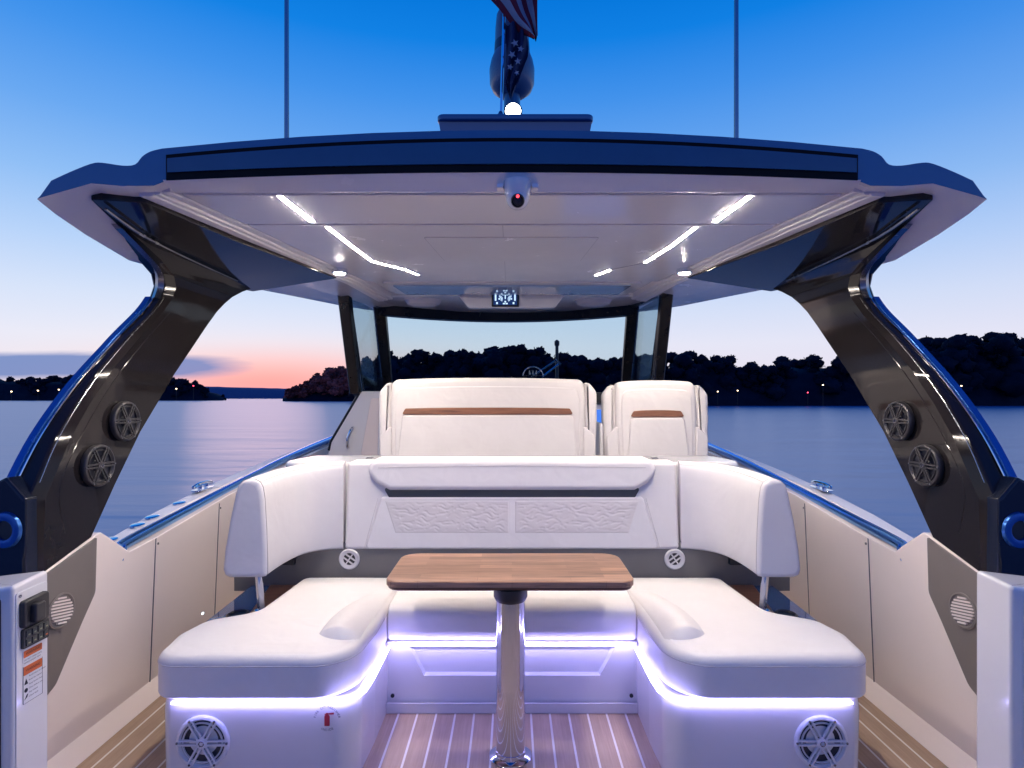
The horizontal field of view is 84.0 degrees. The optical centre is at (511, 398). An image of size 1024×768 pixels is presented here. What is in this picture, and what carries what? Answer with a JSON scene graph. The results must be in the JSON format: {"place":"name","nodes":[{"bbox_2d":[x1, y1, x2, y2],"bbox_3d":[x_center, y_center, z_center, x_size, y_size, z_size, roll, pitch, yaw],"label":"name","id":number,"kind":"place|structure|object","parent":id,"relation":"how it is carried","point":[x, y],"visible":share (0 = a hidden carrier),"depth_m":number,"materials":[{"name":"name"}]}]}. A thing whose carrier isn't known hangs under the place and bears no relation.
{"place":"outdoors","nodes":[
{"label":"outdoors","id":0,"kind":"place"},
{"bbox_2d":[0,379,223,400],"bbox_3d":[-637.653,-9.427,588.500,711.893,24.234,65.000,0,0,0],"label":"shore land","id":1,"kind":"structure","parent":0,"point":[20,392],"depth_m":561.74,"materials":[{"name":"black plant"}]},
{"bbox_2d":[205,386,290,398],"bbox_3d":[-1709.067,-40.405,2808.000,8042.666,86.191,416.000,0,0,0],"label":"hills","id":2,"kind":"structure","parent":0,"point":[249,393],"depth_m":2654.71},
{"bbox_2d":[283,392,354,400],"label":"shore land","id":3,"kind":"structure","parent":0,"point":[315,396],"depth_m":421.61,"materials":[{"name":"black plant"}]},
{"bbox_2d":[0,399,1023,537],"bbox_3d":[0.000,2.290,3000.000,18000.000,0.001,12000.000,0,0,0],"label":"water","id":4,"kind":"structure","parent":0,"point":[180,449],"depth_m":28.77,"materials":[{"name":"blue liquid"}]},
{"bbox_2d":[1,374,226,399],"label":"shore wood","id":5,"kind":"object","parent":4,"relation":"on","point":[184,386],"visible":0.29,"depth_m":564.40,"materials":[{"name":"black plant"}]},
{"bbox_2d":[283,366,348,398],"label":"shore wood","id":6,"kind":"object","parent":4,"relation":"on","point":[333,381],"visible":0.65,"depth_m":422.85,"materials":[{"name":"black plant"}]},
{"bbox_2d":[347,344,622,397],"bbox_3d":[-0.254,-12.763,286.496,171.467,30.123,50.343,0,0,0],"label":"shore wood","id":7,"kind":"object","parent":4,"relation":"on","point":[512,361],"visible":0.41,"depth_m":271.67,"materials":[{"name":"black plant"}]},
{"bbox_2d":[0,114,1023,767],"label":"motor boat","id":8,"kind":"object","parent":4,"relation":"on","point":[928,624],"visible":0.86,"depth_m":2.38,"materials":[{"name":"white plastic"}]},
{"bbox_2d":[23,642,41,663],"bbox_3d":[-1.545,0.822,1.835,0.002,0.043,0.074,0,0,0],"label":"warning label","id":9,"kind":"object","parent":8,"relation":"attached to","point":[32,652],"visible":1,"depth_m":1.83,"materials":[{"name":"white"}]},
{"bbox_2d":[19,591,48,648],"bbox_3d":[-1.529,0.714,1.837,0.034,0.156,0.105,0,0,0],"label":"switch box","id":10,"kind":"object","parent":8,"relation":"attached to","point":[33,616],"visible":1,"depth_m":1.82,"materials":[{"name":"black plastic"}]},
{"bbox_2d":[23,657,44,704],"bbox_3d":[-1.545,0.910,1.841,0.002,0.120,0.086,0,0,0],"label":"warning label","id":11,"kind":"object","parent":8,"relation":"attached to","point":[33,680],"visible":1,"depth_m":1.83,"materials":[{"name":"white"}]},
{"bbox_2d":[80,444,115,486],"bbox_3d":[-1.698,0.277,2.340,0.028,0.175,0.175,0,0,0],"label":"speaker","id":12,"kind":"object","parent":8,"relation":"attached to","point":[97,465],"visible":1,"depth_m":2.32},
{"bbox_2d":[109,401,140,440],"bbox_3d":[-1.688,0.100,2.490,0.028,0.175,0.175,0,0,0],"label":"speaker","id":13,"kind":"object","parent":8,"relation":"attached to","point":[124,421],"visible":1,"depth_m":2.47},
{"bbox_2d":[284,0,288,137],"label":"antenna","id":14,"kind":"object","parent":8,"relation":"on","point":[286,68],"depth_m":2.59,"materials":[{"name":"metal"}]},
{"bbox_2d":[277,196,314,221],"bbox_3d":[-0.854,-0.751,2.263,0.025,0.006,0.305,0,0,3],"label":"ceiling light","id":15,"kind":"object","parent":8,"relation":"attached to","point":[294,207],"visible":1,"depth_m":2.24,"materials":[{"name":"white plastic"}]},
{"bbox_2d":[331,266,347,274],"bbox_3d":[-1.000,-0.737,3.300,0.090,0.039,0.090,0,0,0],"label":"downlight","id":16,"kind":"object","parent":8,"relation":"attached to","point":[339,271],"visible":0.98,"depth_m":3.27,"materials":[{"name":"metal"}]},
{"bbox_2d":[325,227,418,274],"bbox_3d":[-0.742,-0.751,2.990,0.132,0.006,0.997,0,0,14],"label":"ceiling light","id":17,"kind":"object","parent":8,"relation":"attached to","point":[338,235],"visible":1,"depth_m":2.88,"materials":[{"name":"white plastic"}]},
{"bbox_2d":[404,298,441,307],"bbox_3d":[-0.720,-0.778,4.620,0.324,0.075,0.259,0,0,0],"label":"dome light","id":18,"kind":"object","parent":8,"relation":"attached to","point":[423,302],"visible":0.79,"depth_m":4.54,"materials":[{"name":"plastic"}]},
{"bbox_2d":[379,378,596,455],"bbox_3d":[-0.155,0.579,3.880,1.400,1.422,0.681,0,0,0],"label":"helm bench","id":19,"kind":"object","parent":8,"relation":"on","point":[487,417],"visible":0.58,"depth_m":3.60,"materials":[{"name":"white leather"}]},
{"bbox_2d":[492,295,518,306],"bbox_3d":[-0.050,-0.737,4.240,0.204,0.110,0.017,0,0,0],"label":"display","id":20,"kind":"object","parent":8,"relation":"attached to","point":[505,300],"visible":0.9,"depth_m":4.23,"materials":[{"name":"glass"}]},
{"bbox_2d":[386,553,633,767],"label":"pedestal table","id":21,"kind":"object","parent":8,"relation":"on","point":[510,580],"visible":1,"depth_m":2.25,"materials":[{"name":"brown wood"}]},
{"bbox_2d":[158,456,865,767],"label":"lounge sofa","id":22,"kind":"object","parent":8,"relation":"on","point":[703,641],"visible":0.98,"depth_m":2.61,"materials":[{"name":"white leather"}]},
{"bbox_2d":[175,715,229,767],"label":"speaker","id":23,"kind":"object","parent":22,"relation":"attached to","point":[187,753],"visible":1,"depth_m":2.11},
{"bbox_2d":[314,706,339,730],"bbox_3d":[-0.690,1.195,2.122,0.100,0.093,0.002,0,0,0],"label":"extinguisher label","id":24,"kind":"object","parent":22,"relation":"attached to","point":[326,719],"visible":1,"depth_m":2.12,"materials":[{"name":"red"}]},
{"bbox_2d":[794,715,848,767],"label":"speaker","id":25,"kind":"object","parent":22,"relation":"attached to","point":[836,753],"visible":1,"depth_m":2.11},
{"bbox_2d":[504,102,521,113],"bbox_3d":[0.005,-1.332,2.651,0.086,0.086,0.079,0,0,0],"label":"flood light","id":26,"kind":"object","parent":8,"relation":"on","point":[512,108],"visible":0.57,"depth_m":2.62,"materials":[{"name":"white plastic"}]},
{"bbox_2d":[491,0,537,113],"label":"flag","id":27,"kind":"object","parent":8,"relation":"on","point":[520,16],"visible":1,"depth_m":2.71,"materials":[{"name":"fabric"}]},
{"bbox_2d":[497,176,538,209],"bbox_3d":[0.020,-0.721,2.026,0.148,0.102,0.107,0,0,0],"label":"security camera","id":28,"kind":"object","parent":8,"relation":"attached to","point":[517,190],"visible":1,"depth_m":1.99,"materials":[{"name":"white plastic"}]},
{"bbox_2d":[574,298,611,307],"bbox_3d":[0.660,-0.778,4.620,0.324,0.075,0.259,0,0,0],"label":"dome light","id":29,"kind":"object","parent":8,"relation":"attached to","point":[592,302],"visible":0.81,"depth_m":4.54,"materials":[{"name":"plastic"}]},
{"bbox_2d":[601,380,707,455],"bbox_3d":[0.922,0.587,3.880,0.675,1.406,0.681,0,0,0],"label":"helm chair","id":30,"kind":"object","parent":8,"relation":"on","point":[654,418],"visible":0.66,"depth_m":3.61,"materials":[{"name":"white leather"}]},
{"bbox_2d":[596,422,603,455],"bbox_3d":[0.579,0.290,3.830,0.027,0.260,0.340,0,0,0],"label":"armrest","id":31,"kind":"object","parent":30,"relation":"attached to","point":[599,439],"visible":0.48,"depth_m":3.67,"materials":[{"name":"plastic"}]},
{"bbox_2d":[644,227,697,262],"bbox_3d":[0.776,-0.751,2.818,0.038,0.006,0.650,0,0,-6],"label":"ceiling light","id":32,"kind":"object","parent":8,"relation":"attached to","point":[686,234],"visible":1,"depth_m":2.76,"materials":[{"name":"white plastic"}]},
{"bbox_2d":[676,266,692,274],"bbox_3d":[1.000,-0.737,3.300,0.090,0.039,0.090,0,0,0],"label":"downlight","id":33,"kind":"object","parent":8,"relation":"attached to","point":[684,271],"visible":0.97,"depth_m":3.27,"materials":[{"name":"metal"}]},
{"bbox_2d":[712,196,752,221],"bbox_3d":[0.872,-0.751,2.263,0.025,0.006,0.306,0,0,-4],"label":"ceiling light","id":34,"kind":"object","parent":8,"relation":"attached to","point":[734,207],"visible":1,"depth_m":2.24,"materials":[{"name":"white plastic"}]},
{"bbox_2d":[734,0,738,137],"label":"antenna","id":35,"kind":"object","parent":8,"relation":"on","point":[736,68],"depth_m":2.59,"materials":[{"name":"metal"}]},
{"bbox_2d":[883,401,914,440],"bbox_3d":[1.688,0.100,2.490,0.028,0.175,0.175,0,0,0],"label":"speaker","id":36,"kind":"object","parent":8,"relation":"attached to","point":[899,421],"visible":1,"depth_m":2.47},
{"bbox_2d":[908,444,943,486],"bbox_3d":[1.698,0.277,2.340,0.028,0.175,0.175,0,0,0],"label":"speaker","id":37,"kind":"object","parent":8,"relation":"attached to","point":[926,465],"visible":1,"depth_m":2.32},
{"bbox_2d":[605,331,1023,400],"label":"shore wood","id":38,"kind":"object","parent":4,"relation":"on","point":[989,361],"visible":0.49,"depth_m":172.31,"materials":[{"name":"black plant"}]},
{"bbox_2d":[489,10,534,107],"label":"satellite dome","id":39,"kind":"structure","parent":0,"point":[524,87],"depth_m":2.89,"materials":[{"name":"white paint"}]},
{"bbox_2d":[0,0,1023,388],"label":"sky","id":40,"kind":"structure","parent":0,"point":[83,82],"materials":[{"name":"blue"}]},
{"bbox_2d":[664,344,1023,405],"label":"shore land","id":41,"kind":"structure","parent":0,"point":[802,384],"depth_m":171.94,"materials":[{"name":"black plant"}]}
]}

